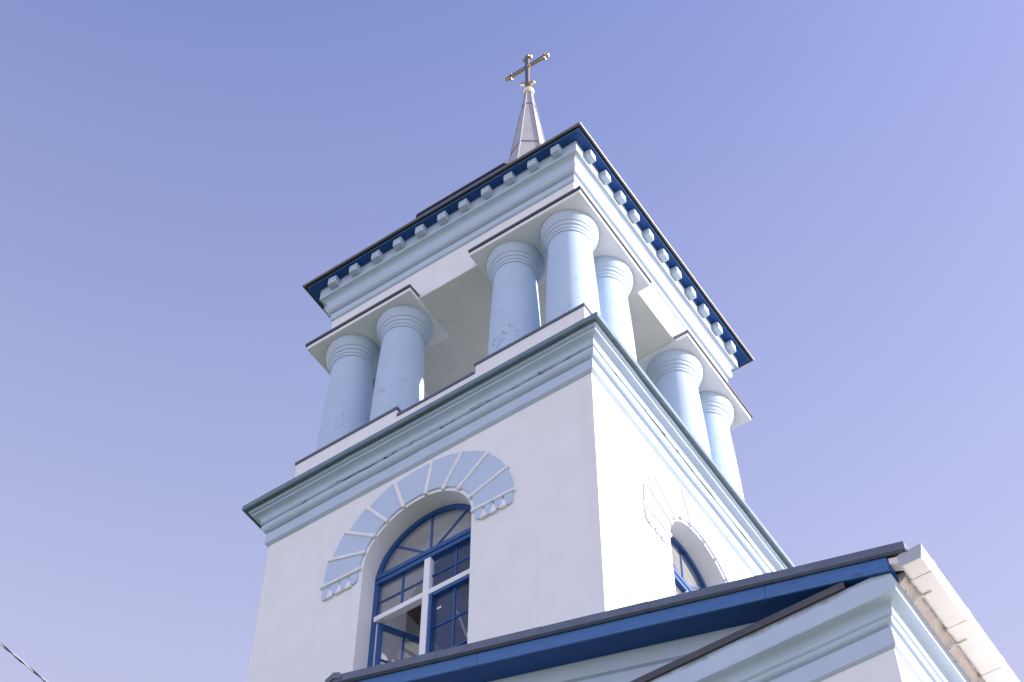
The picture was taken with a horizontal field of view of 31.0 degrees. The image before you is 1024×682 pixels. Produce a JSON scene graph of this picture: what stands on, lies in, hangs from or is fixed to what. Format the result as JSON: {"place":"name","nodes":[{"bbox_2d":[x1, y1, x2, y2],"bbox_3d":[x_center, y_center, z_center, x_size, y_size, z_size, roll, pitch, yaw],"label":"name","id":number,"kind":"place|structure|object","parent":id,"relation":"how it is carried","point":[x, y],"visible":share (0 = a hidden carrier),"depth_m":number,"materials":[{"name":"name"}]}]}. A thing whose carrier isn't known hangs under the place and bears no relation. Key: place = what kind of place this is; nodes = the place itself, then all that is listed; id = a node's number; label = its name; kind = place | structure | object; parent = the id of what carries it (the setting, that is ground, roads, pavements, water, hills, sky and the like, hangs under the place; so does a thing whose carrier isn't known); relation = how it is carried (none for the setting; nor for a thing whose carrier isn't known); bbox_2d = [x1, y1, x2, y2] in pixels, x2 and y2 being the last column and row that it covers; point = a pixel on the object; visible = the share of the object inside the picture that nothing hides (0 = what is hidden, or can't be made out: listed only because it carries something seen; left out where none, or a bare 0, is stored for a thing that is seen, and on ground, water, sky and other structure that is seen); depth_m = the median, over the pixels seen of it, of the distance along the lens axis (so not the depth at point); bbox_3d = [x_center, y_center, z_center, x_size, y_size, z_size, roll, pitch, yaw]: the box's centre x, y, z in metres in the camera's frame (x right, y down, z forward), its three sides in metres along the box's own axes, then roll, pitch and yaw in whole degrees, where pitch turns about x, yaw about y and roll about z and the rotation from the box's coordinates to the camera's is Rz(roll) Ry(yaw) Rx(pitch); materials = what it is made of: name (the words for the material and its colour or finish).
{"place":"outdoors","nodes":[
{"label":"outdoors","id":0,"kind":"place"},
{"bbox_2d":[0,642,47,681],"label":"overhead cable","id":1,"kind":"object","parent":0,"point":[21,661],"visible":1,"depth_m":11.50,"materials":[{"name":"black plastic"}]},
{"bbox_2d":[456,610,467,638],"bbox_3d":[-0.310,3.936,21.338,0.925,2.904,0.038,-29,-60,19],"label":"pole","id":2,"kind":"object","parent":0,"point":[462,625],"visible":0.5,"depth_m":22.36,"materials":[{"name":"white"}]},
{"bbox_2d":[0,0,1023,681],"label":"sky","id":3,"kind":"structure","parent":0,"point":[842,180],"materials":[{"name":"blue"}]},
{"label":"ground","id":4,"kind":"structure","parent":0,"visible":0},
{"bbox_2d":[242,52,795,681],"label":"bell tower","id":5,"kind":"structure","parent":4,"relation":"on","point":[532,354],"depth_m":23.74,"materials":[{"name":"white paint"}]},
{"bbox_2d":[367,504,471,666],"bbox_3d":[-0.834,3.264,21.674,1.598,3.289,0.670,-29,-60,19],"label":"window","id":6,"kind":"structure","parent":5,"relation":"in","point":[426,559],"depth_m":21.93,"materials":[{"name":"blue paint"}]},
{"bbox_2d":[670,536,706,593],"bbox_3d":[2.108,3.521,21.843,0.115,3.289,1.598,-29,-60,19],"label":"window","id":7,"kind":"structure","parent":5,"relation":"in","point":[681,585],"depth_m":23.09,"materials":[{"name":"blue paint"}]},
{"bbox_2d":[325,541,1019,681],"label":"church wing","id":8,"kind":"structure","parent":4,"relation":"on","point":[897,612],"depth_m":15.73,"materials":[{"name":"white paint"}]}
]}

